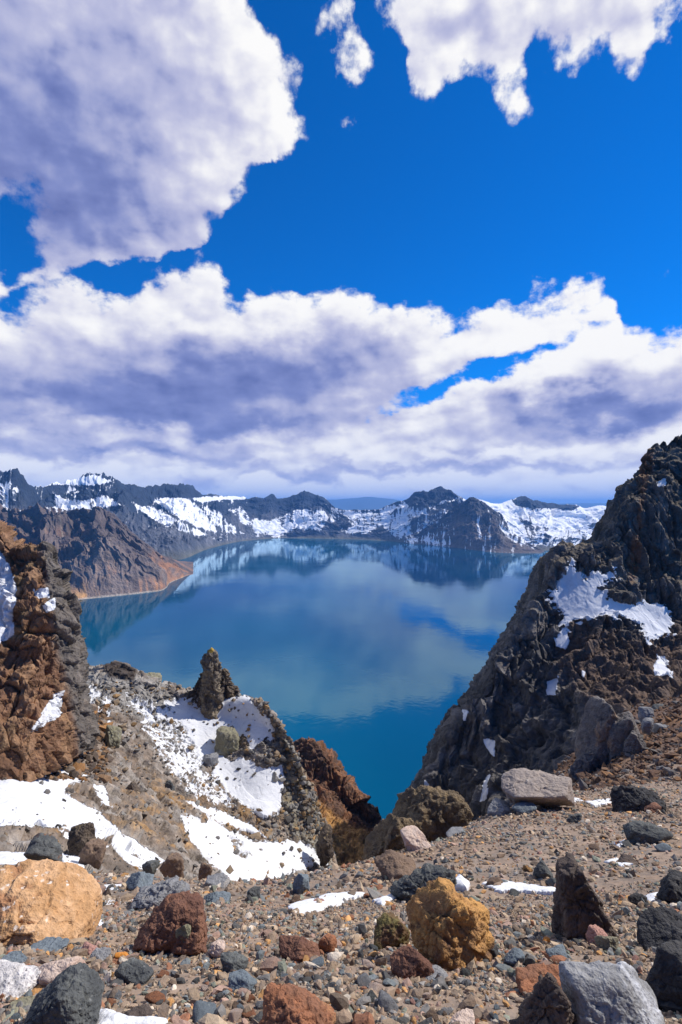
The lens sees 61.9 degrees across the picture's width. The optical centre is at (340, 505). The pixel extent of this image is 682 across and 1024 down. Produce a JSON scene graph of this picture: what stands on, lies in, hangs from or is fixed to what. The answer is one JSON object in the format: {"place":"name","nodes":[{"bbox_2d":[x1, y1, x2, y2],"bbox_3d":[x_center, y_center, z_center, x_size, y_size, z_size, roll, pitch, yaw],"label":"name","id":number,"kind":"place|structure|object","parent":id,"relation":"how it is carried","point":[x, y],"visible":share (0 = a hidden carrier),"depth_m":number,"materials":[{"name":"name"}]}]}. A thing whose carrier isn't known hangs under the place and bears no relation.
{"place":"outdoors","nodes":[
{"label":"outdoors","id":0,"kind":"place"},
{"bbox_2d":[0,520,100,781],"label":"cliff","id":1,"kind":"structure","parent":0,"point":[49,724],"depth_m":55.03,"materials":[{"name":"stone"}]},
{"bbox_2d":[0,502,192,599],"bbox_3d":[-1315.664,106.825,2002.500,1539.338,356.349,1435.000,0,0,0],"label":"headland","id":2,"kind":"structure","parent":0,"point":[101,551],"depth_m":1806.81,"materials":[{"name":"stone"}]},
{"bbox_2d":[0,660,336,880],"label":"ridge","id":3,"kind":"structure","parent":0,"point":[23,799],"depth_m":67.07,"materials":[{"name":"snow"}]},
{"bbox_2d":[2,704,114,783],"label":"rubble","id":4,"kind":"object","parent":3,"relation":"on","point":[76,769],"visible":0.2,"depth_m":60.07,"materials":[{"name":"stone"}]},
{"bbox_2d":[67,822,95,854],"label":"boulder","id":5,"kind":"object","parent":3,"relation":"on","point":[81,835],"visible":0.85,"depth_m":30.09,"materials":[{"name":"stone"}]},
{"bbox_2d":[78,838,107,869],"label":"boulder","id":6,"kind":"object","parent":3,"relation":"on","point":[92,852],"visible":0.9,"depth_m":27.01,"materials":[{"name":"brown stone"}]},
{"bbox_2d":[104,725,121,747],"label":"boulder","id":7,"kind":"object","parent":3,"relation":"on","point":[112,737],"visible":0.8,"depth_m":68.49,"materials":[{"name":"beige stone"}]},
{"bbox_2d":[126,781,140,793],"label":"boulder","id":8,"kind":"object","parent":3,"relation":"on","point":[133,786],"visible":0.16,"depth_m":58.14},
{"bbox_2d":[146,672,161,681],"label":"boulder","id":9,"kind":"object","parent":3,"relation":"on","point":[154,674],"visible":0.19,"depth_m":93.56,"materials":[{"name":"beige stone"}]},
{"bbox_2d":[3,681,327,878],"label":"rubble","id":10,"kind":"object","parent":3,"relation":"on","point":[309,820],"visible":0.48,"depth_m":74.68,"materials":[{"name":"stone"}]},
{"bbox_2d":[165,780,175,790],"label":"boulder","id":11,"kind":"object","parent":3,"relation":"on","point":[169,784],"visible":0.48,"depth_m":66.09,"materials":[{"name":"grey stone"}]},
{"bbox_2d":[198,862,212,879],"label":"boulder","id":12,"kind":"object","parent":3,"relation":"on","point":[205,870],"visible":0.81,"depth_m":24.06,"materials":[{"name":"brown stone"}]},
{"bbox_2d":[203,752,218,766],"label":"boulder","id":13,"kind":"object","parent":3,"relation":"on","point":[211,759],"visible":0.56,"depth_m":77.36,"materials":[{"name":"grey stone"}]},
{"bbox_2d":[184,647,241,718],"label":"rock pinnacle","id":14,"kind":"object","parent":3,"relation":"on","point":[214,688],"visible":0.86,"depth_m":85.86,"materials":[{"name":"stone"}]},
{"bbox_2d":[214,726,239,757],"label":"boulder","id":15,"kind":"object","parent":3,"relation":"on","point":[227,740],"visible":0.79,"depth_m":79.69,"materials":[{"name":"beige stone"}]},
{"bbox_2d":[315,823,333,866],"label":"boulder","id":16,"kind":"object","parent":3,"relation":"on","point":[324,849],"visible":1,"depth_m":68.95,"materials":[{"name":"stone"}]},
{"bbox_2d":[0,468,605,559],"bbox_3d":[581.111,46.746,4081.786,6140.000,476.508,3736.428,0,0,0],"label":"mountain range","id":17,"kind":"structure","parent":0,"point":[180,521],"depth_m":4061.18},
{"bbox_2d":[79,538,548,820],"bbox_3d":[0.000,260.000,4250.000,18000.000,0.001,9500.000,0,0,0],"label":"lake","id":18,"kind":"structure","parent":0,"point":[365,660],"depth_m":1171.94,"materials":[{"name":"liquid"}]},
{"bbox_2d":[293,737,381,865],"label":"rocky spur","id":19,"kind":"structure","parent":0,"point":[351,814],"depth_m":145.20,"materials":[{"name":"stone"}]},
{"bbox_2d":[0,698,681,1023],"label":"gravel slope","id":20,"kind":"structure","parent":0,"point":[600,884],"depth_m":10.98,"materials":[{"name":"gravel"}]},
{"bbox_2d":[1,951,26,962],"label":"stone","id":21,"kind":"object","parent":20,"relation":"on","point":[17,956],"visible":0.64,"depth_m":5.50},
{"bbox_2d":[0,959,40,997],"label":"boulder","id":22,"kind":"object","parent":20,"relation":"on","point":[17,979],"visible":0.77,"depth_m":4.76,"materials":[{"name":"stone"}]},
{"bbox_2d":[8,995,34,1012],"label":"stone","id":23,"kind":"object","parent":20,"relation":"on","point":[27,1000],"visible":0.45,"depth_m":4.39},
{"bbox_2d":[23,832,62,861],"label":"boulder","id":24,"kind":"object","parent":20,"relation":"on","point":[41,846],"visible":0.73,"depth_m":19.73,"materials":[{"name":"grey stone"}]},
{"bbox_2d":[31,937,68,951],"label":"stone","id":25,"kind":"object","parent":20,"relation":"on","point":[52,943],"visible":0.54,"depth_m":5.97,"materials":[{"name":"stone"}]},
{"bbox_2d":[0,859,102,946],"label":"boulder","id":26,"kind":"object","parent":20,"relation":"on","point":[41,899],"visible":0.85,"depth_m":6.51,"materials":[{"name":"beige stone"}]},
{"bbox_2d":[38,956,82,985],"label":"boulder","id":27,"kind":"object","parent":20,"relation":"on","point":[50,971],"visible":0.35,"depth_m":4.84,"materials":[{"name":"beige stone"}]},
{"bbox_2d":[24,962,104,1023],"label":"boulder","id":28,"kind":"object","parent":20,"relation":"on","point":[71,994],"visible":1,"depth_m":4.00,"materials":[{"name":"grey stone"}]},
{"bbox_2d":[81,941,96,954],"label":"stone","id":29,"kind":"object","parent":20,"relation":"on","point":[90,947],"visible":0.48,"depth_m":5.77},
{"bbox_2d":[90,947,110,960],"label":"stone","id":30,"kind":"object","parent":20,"relation":"on","point":[102,953],"visible":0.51,"depth_m":5.61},
{"bbox_2d":[114,952,128,958],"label":"stone","id":31,"kind":"object","parent":20,"relation":"on","point":[117,955],"visible":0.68,"depth_m":5.64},
{"bbox_2d":[98,1008,167,1023],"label":"snow patch","id":32,"kind":"object","parent":20,"relation":"on","point":[108,1016],"visible":0.94,"depth_m":4.06,"materials":[{"name":"snow"}]},
{"bbox_2d":[114,958,153,985],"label":"stone","id":33,"kind":"object","parent":20,"relation":"on","point":[135,971],"visible":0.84,"depth_m":5.04,"materials":[{"name":"stone"}]},
{"bbox_2d":[124,1004,152,1016],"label":"stone","id":34,"kind":"object","parent":20,"relation":"on","point":[142,1010],"visible":0.63,"depth_m":4.27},
{"bbox_2d":[125,871,153,890],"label":"boulder","id":35,"kind":"object","parent":20,"relation":"on","point":[139,879],"visible":0.86,"depth_m":10.36,"materials":[{"name":"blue stone"}]},
{"bbox_2d":[142,860,159,873],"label":"boulder","id":36,"kind":"object","parent":20,"relation":"on","point":[150,866],"visible":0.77,"depth_m":24.12,"materials":[{"name":"grey stone"}]},
{"bbox_2d":[144,990,165,1003],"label":"stone","id":37,"kind":"object","parent":20,"relation":"on","point":[154,997],"visible":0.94,"depth_m":4.61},
{"bbox_2d":[130,875,190,909],"bbox_3d":[-2.812,6.148,8.930,0.903,0.508,0.716,0,0,0],"label":"boulder","id":38,"kind":"object","parent":20,"relation":"on","point":[148,897],"visible":0.65,"depth_m":8.82,"materials":[{"name":"grey stone"}]},
{"bbox_2d":[132,890,207,955],"bbox_3d":[-1.801,4.571,6.074,0.804,0.625,0.560,0,0,0],"label":"boulder","id":39,"kind":"object","parent":20,"relation":"on","point":[172,913],"visible":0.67,"depth_m":5.97,"materials":[{"name":"stone"}]},
{"bbox_2d":[175,924,190,941],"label":"stone","id":40,"kind":"object","parent":39,"relation":"on","point":[184,930],"visible":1,"depth_m":5.88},
{"bbox_2d":[159,852,183,877],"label":"boulder","id":41,"kind":"object","parent":20,"relation":"on","point":[172,865],"visible":0.95,"depth_m":24.01,"materials":[{"name":"brown stone"}]},
{"bbox_2d":[192,1000,215,1023],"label":"stone","id":42,"kind":"object","parent":20,"relation":"on","point":[201,1009],"visible":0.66,"depth_m":4.25,"materials":[{"name":"stone"}]},
{"bbox_2d":[208,939,224,957],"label":"stone","id":43,"kind":"object","parent":20,"relation":"on","point":[217,948],"visible":0.78,"depth_m":5.78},
{"bbox_2d":[203,891,230,904],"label":"stone","id":44,"kind":"object","parent":20,"relation":"on","point":[213,897],"visible":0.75,"depth_m":9.29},
{"bbox_2d":[205,872,229,887],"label":"stone","id":45,"kind":"object","parent":20,"relation":"on","point":[223,878],"visible":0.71,"depth_m":11.05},
{"bbox_2d":[220,951,248,972],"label":"stone","id":46,"kind":"object","parent":20,"relation":"on","point":[229,960],"visible":0.7,"depth_m":5.34,"materials":[{"name":"stone"}]},
{"bbox_2d":[228,1008,242,1021],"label":"stone","id":47,"kind":"object","parent":20,"relation":"on","point":[235,1014],"visible":0.98,"depth_m":4.21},
{"bbox_2d":[228,969,256,991],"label":"stone","id":48,"kind":"object","parent":20,"relation":"on","point":[240,978],"visible":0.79,"depth_m":4.85,"materials":[{"name":"stone"}]},
{"bbox_2d":[241,1007,255,1018],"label":"stone","id":49,"kind":"object","parent":20,"relation":"on","point":[249,1014],"visible":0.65,"depth_m":4.25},
{"bbox_2d":[247,886,260,898],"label":"stone","id":50,"kind":"object","parent":20,"relation":"on","point":[253,891],"visible":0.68,"depth_m":9.47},
{"bbox_2d":[258,982,335,1023],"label":"boulder","id":51,"kind":"object","parent":20,"relation":"on","point":[288,1003],"visible":1,"depth_m":3.95,"materials":[{"name":"orange stone"}]},
{"bbox_2d":[279,935,319,962],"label":"boulder","id":52,"kind":"object","parent":20,"relation":"on","point":[295,947],"visible":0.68,"depth_m":5.83,"materials":[{"name":"stone"}]},
{"bbox_2d":[292,873,309,893],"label":"stone","id":53,"kind":"object","parent":20,"relation":"on","point":[300,884],"visible":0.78,"depth_m":10.09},
{"bbox_2d":[311,956,323,966],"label":"stone","id":54,"kind":"object","parent":20,"relation":"on","point":[318,961],"visible":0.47,"depth_m":5.58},
{"bbox_2d":[288,891,363,913],"bbox_3d":[-0.320,6.454,9.272,0.756,0.939,1.993,0,0,34],"label":"snow patch","id":55,"kind":"object","parent":20,"relation":"on","point":[306,905],"visible":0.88,"depth_m":9.08,"materials":[{"name":"snow"}]},
{"bbox_2d":[318,933,336,953],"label":"stone","id":56,"kind":"object","parent":20,"relation":"on","point":[327,942],"visible":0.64,"depth_m":6.10,"materials":[{"name":"stone"}]},
{"bbox_2d":[0,808,681,1023],"bbox_3d":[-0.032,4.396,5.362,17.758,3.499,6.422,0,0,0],"label":"gravel","id":57,"kind":"structure","parent":20,"relation":"on","point":[344,1005],"depth_m":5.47,"materials":[{"name":"gravel"}]},
{"bbox_2d":[357,972,370,986],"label":"stone","id":58,"kind":"object","parent":20,"relation":"on","point":[363,979],"visible":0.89,"depth_m":4.94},
{"bbox_2d":[361,959,374,969],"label":"stone","id":59,"kind":"object","parent":20,"relation":"on","point":[368,963],"visible":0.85,"depth_m":5.38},
{"bbox_2d":[367,990,377,1002],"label":"stone","id":60,"kind":"object","parent":20,"relation":"on","point":[371,994],"visible":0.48,"depth_m":4.55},
{"bbox_2d":[369,982,382,992],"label":"stone","id":61,"kind":"object","parent":20,"relation":"on","point":[376,987],"visible":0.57,"depth_m":4.76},
{"bbox_2d":[372,894,395,905],"bbox_3d":[0.740,6.521,9.415,0.329,0.506,0.998,0,0,26],"label":"snow patch","id":62,"kind":"object","parent":20,"relation":"on","point":[380,900],"visible":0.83,"depth_m":9.22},
{"bbox_2d":[378,990,398,1012],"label":"stone","id":63,"kind":"object","parent":20,"relation":"on","point":[387,1002],"visible":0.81,"depth_m":4.40,"materials":[{"name":"stone"}]},
{"bbox_2d":[374,912,409,949],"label":"stone","id":64,"kind":"object","parent":20,"relation":"on","point":[391,930],"visible":0.81,"depth_m":6.33,"materials":[{"name":"stone"}]},
{"bbox_2d":[374,849,415,880],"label":"boulder","id":65,"kind":"object","parent":20,"relation":"on","point":[390,863],"visible":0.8,"depth_m":11.31,"materials":[{"name":"brown stone"}]},
{"bbox_2d":[390,946,433,978],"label":"boulder","id":66,"kind":"object","parent":20,"relation":"on","point":[407,961],"visible":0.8,"depth_m":5.15,"materials":[{"name":"stone"}]},
{"bbox_2d":[400,825,430,850],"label":"stone","id":67,"kind":"object","parent":20,"relation":"on","point":[413,837],"visible":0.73,"depth_m":14.66,"materials":[{"name":"stone"}]},
{"bbox_2d":[362,785,473,860],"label":"rock knoll","id":68,"kind":"structure","parent":20,"relation":"on","point":[432,813],"depth_m":31.84,"materials":[{"name":"stone"}]},
{"bbox_2d":[390,863,456,901],"bbox_3d":[1.387,6.368,9.482,1.121,0.616,0.550,0,0,0],"label":"boulder","id":69,"kind":"object","parent":20,"relation":"on","point":[404,887],"visible":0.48,"depth_m":9.44,"materials":[{"name":"grey stone"}]},
{"bbox_2d":[426,1009,438,1021],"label":"stone","id":70,"kind":"object","parent":20,"relation":"on","point":[432,1013],"visible":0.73,"depth_m":4.20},
{"bbox_2d":[425,965,447,980],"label":"stone","id":71,"kind":"object","parent":20,"relation":"on","point":[439,970],"visible":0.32,"depth_m":5.14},
{"bbox_2d":[406,877,494,970],"bbox_3d":[1.105,4.276,5.661,0.870,0.888,0.692,0,0,0],"label":"boulder","id":72,"kind":"object","parent":20,"relation":"on","point":[448,927],"visible":0.81,"depth_m":5.58,"materials":[{"name":"yellow stone"}]},
{"bbox_2d":[446,827,462,836],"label":"stone","id":73,"kind":"object","parent":20,"relation":"on","point":[451,831],"visible":0.56,"depth_m":19.19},
{"bbox_2d":[450,1008,474,1023],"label":"stone","id":74,"kind":"object","parent":20,"relation":"on","point":[465,1016],"visible":0.98,"depth_m":4.18,"materials":[{"name":"stone"}]},
{"bbox_2d":[455,874,469,891],"bbox_3d":[2.214,6.921,10.381,0.416,0.557,0.911,0,0,26],"label":"snow patch","id":75,"kind":"object","parent":20,"relation":"on","point":[463,884],"visible":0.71,"depth_m":10.04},
{"bbox_2d":[459,968,469,975],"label":"stone","id":76,"kind":"object","parent":20,"relation":"on","point":[465,971],"visible":1,"depth_m":5.23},
{"bbox_2d":[486,877,502,884],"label":"stone","id":77,"kind":"object","parent":20,"relation":"on","point":[491,880],"visible":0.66,"depth_m":10.25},
{"bbox_2d":[491,944,498,958],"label":"stone","id":78,"kind":"object","parent":20,"relation":"on","point":[494,951],"visible":0.21,"depth_m":5.62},
{"bbox_2d":[487,798,511,815],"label":"stone","id":79,"kind":"object","parent":20,"relation":"on","point":[497,806],"visible":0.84,"depth_m":20.56,"materials":[{"name":"stone"}]},
{"bbox_2d":[503,947,524,967],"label":"stone","id":80,"kind":"object","parent":20,"relation":"on","point":[513,956],"visible":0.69,"depth_m":5.36,"materials":[{"name":"stone"}]},
{"bbox_2d":[482,881,555,894],"bbox_3d":[3.151,6.730,9.979,1.483,0.624,0.793,0,0,39],"label":"snow patch","id":81,"kind":"object","parent":20,"relation":"on","point":[505,887],"visible":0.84,"depth_m":9.87,"materials":[{"name":"snow"}]},
{"bbox_2d":[512,801,536,813],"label":"stone","id":82,"kind":"object","parent":20,"relation":"on","point":[521,807],"visible":0.89,"depth_m":20.13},
{"bbox_2d":[501,768,574,806],"bbox_3d":[7.317,10.607,21.021,2.707,1.116,1.663,0,0,0],"label":"boulder","id":83,"kind":"object","parent":20,"relation":"on","point":[540,788],"visible":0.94,"depth_m":20.79,"materials":[{"name":"stone"}]},
{"bbox_2d":[515,962,561,997],"bbox_3d":[1.702,3.990,4.735,0.475,0.170,0.359,0,0,0],"label":"boulder","id":84,"kind":"object","parent":20,"relation":"on","point":[527,977],"visible":0.43,"depth_m":4.76,"materials":[{"name":"orange stone"}]},
{"bbox_2d":[532,860,552,878],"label":"stone","id":85,"kind":"object","parent":20,"relation":"on","point":[541,869],"visible":0.77,"depth_m":10.50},
{"bbox_2d":[509,972,576,1023],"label":"boulder","id":86,"kind":"object","parent":20,"relation":"on","point":[546,1000],"visible":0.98,"depth_m":3.66,"materials":[{"name":"stone"}]},
{"bbox_2d":[545,877,555,886],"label":"stone","id":87,"kind":"object","parent":20,"relation":"on","point":[550,881],"visible":0.51,"depth_m":9.96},
{"bbox_2d":[546,944,566,957],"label":"stone","id":88,"kind":"object","parent":20,"relation":"on","point":[558,949],"visible":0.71,"depth_m":5.52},
{"bbox_2d":[566,813,581,822],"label":"stone","id":89,"kind":"object","parent":20,"relation":"on","point":[575,818],"visible":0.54,"depth_m":17.45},
{"bbox_2d":[551,852,618,940],"bbox_3d":[2.727,4.543,6.389,0.674,0.982,0.557,0,0,0],"label":"boulder","id":90,"kind":"object","parent":20,"relation":"on","point":[578,908],"visible":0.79,"depth_m":6.29,"materials":[{"name":"stone"}]},
{"bbox_2d":[585,924,607,945],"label":"stone","id":91,"kind":"object","parent":20,"relation":"on","point":[594,930],"visible":0.54,"depth_m":6.00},
{"bbox_2d":[585,798,611,807],"bbox_3d":[10.153,11.487,22.038,2.207,0.661,0.950,0,0,-29],"label":"snow patch","id":92,"kind":"object","parent":20,"relation":"on","point":[595,803],"visible":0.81,"depth_m":21.65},
{"bbox_2d":[594,935,618,951],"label":"stone","id":93,"kind":"object","parent":20,"relation":"on","point":[605,943],"visible":0.73,"depth_m":5.67,"materials":[{"name":"stone"}]},
{"bbox_2d":[568,696,646,779],"bbox_3d":[18.702,17.126,39.704,5.210,6.814,3.646,0,0,23],"label":"rock outcrop","id":94,"kind":"object","parent":20,"relation":"on","point":[605,733],"visible":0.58,"depth_m":39.16,"materials":[{"name":"stone"}]},
{"bbox_2d":[559,960,664,1023],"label":"boulder","id":95,"kind":"object","parent":20,"relation":"on","point":[600,992],"visible":0.94,"depth_m":3.66,"materials":[{"name":"grey stone"}]},
{"bbox_2d":[552,694,681,790],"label":"rubble","id":96,"kind":"object","parent":20,"relation":"on","point":[663,767],"visible":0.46,"depth_m":35.37,"materials":[{"name":"stone"}]},
{"bbox_2d":[604,858,632,866],"bbox_3d":[5.548,7.185,11.406,0.395,0.454,0.891,0,0,0],"label":"snow patch","id":97,"kind":"object","parent":20,"relation":"on","point":[619,863],"visible":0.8,"depth_m":11.20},
{"bbox_2d":[618,853,637,864],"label":"stone","id":98,"kind":"object","parent":20,"relation":"on","point":[623,857],"visible":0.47,"depth_m":11.29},
{"bbox_2d":[628,892,646,904],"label":"stone","id":99,"kind":"object","parent":20,"relation":"on","point":[634,898],"visible":0.57,"depth_m":7.74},
{"bbox_2d":[610,784,666,811],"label":"boulder","id":100,"kind":"object","parent":20,"relation":"on","point":[629,798],"visible":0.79,"depth_m":20.35,"materials":[{"name":"black stone"}]},
{"bbox_2d":[638,706,654,721],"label":"boulder","id":101,"kind":"object","parent":20,"relation":"on","point":[645,712],"visible":0.47,"depth_m":47.34,"materials":[{"name":"grey stone"}]},
{"bbox_2d":[622,820,672,844],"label":"boulder","id":102,"kind":"object","parent":20,"relation":"on","point":[640,831],"visible":0.83,"depth_m":13.28,"materials":[{"name":"grey stone"}]},
{"bbox_2d":[641,717,653,734],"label":"boulder","id":103,"kind":"object","parent":20,"relation":"on","point":[647,725],"visible":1,"depth_m":44.09,"materials":[{"name":"grey stone"}]},
{"bbox_2d":[646,892,657,901],"bbox_3d":[4.532,5.707,8.235,0.254,0.351,0.739,0,0,25],"label":"snow patch","id":104,"kind":"object","parent":20,"relation":"on","point":[650,896],"visible":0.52,"depth_m":8.16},
{"bbox_2d":[644,802,661,812],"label":"stone","id":105,"kind":"object","parent":20,"relation":"on","point":[653,807],"visible":0.56,"depth_m":18.93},
{"bbox_2d":[636,906,681,950],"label":"boulder","id":106,"kind":"object","parent":20,"relation":"on","point":[657,926],"visible":0.77,"depth_m":5.74,"materials":[{"name":"black stone"}]},
{"bbox_2d":[652,723,666,732],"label":"boulder","id":107,"kind":"object","parent":20,"relation":"on","point":[656,726],"visible":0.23,"depth_m":44.55,"materials":[{"name":"grey stone"}]},
{"bbox_2d":[645,940,681,1009],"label":"boulder","id":108,"kind":"object","parent":20,"relation":"on","point":[663,980],"visible":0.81,"depth_m":4.21,"materials":[{"name":"black stone"}]},
{"bbox_2d":[654,843,672,851],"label":"stone","id":109,"kind":"object","parent":20,"relation":"on","point":[662,847],"visible":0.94,"depth_m":12.19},
{"bbox_2d":[656,869,681,902],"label":"boulder","id":110,"kind":"object","parent":20,"relation":"on","point":[670,889],"visible":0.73,"depth_m":7.75,"materials":[{"name":"black stone"}]},
{"bbox_2d":[0,0,681,503],"label":"sky","id":111,"kind":"structure","parent":0,"point":[328,249],"materials":[{"name":"blue"}]},
{"bbox_2d":[328,497,605,509],"bbox_3d":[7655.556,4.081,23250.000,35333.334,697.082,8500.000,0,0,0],"label":"hills","id":112,"kind":"structure","parent":0,"point":[367,503],"depth_m":21776.44,"materials":[{"name":"stone"}]},
{"bbox_2d":[404,497,543,552],"bbox_3d":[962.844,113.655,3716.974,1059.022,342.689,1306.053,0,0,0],"label":"mountain spur","id":113,"kind":"structure","parent":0,"point":[471,523],"depth_m":3570.74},
{"bbox_2d":[408,434,681,820],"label":"cliff","id":114,"kind":"structure","parent":0,"point":[598,612],"depth_m":107.13,"materials":[{"name":"stone"}]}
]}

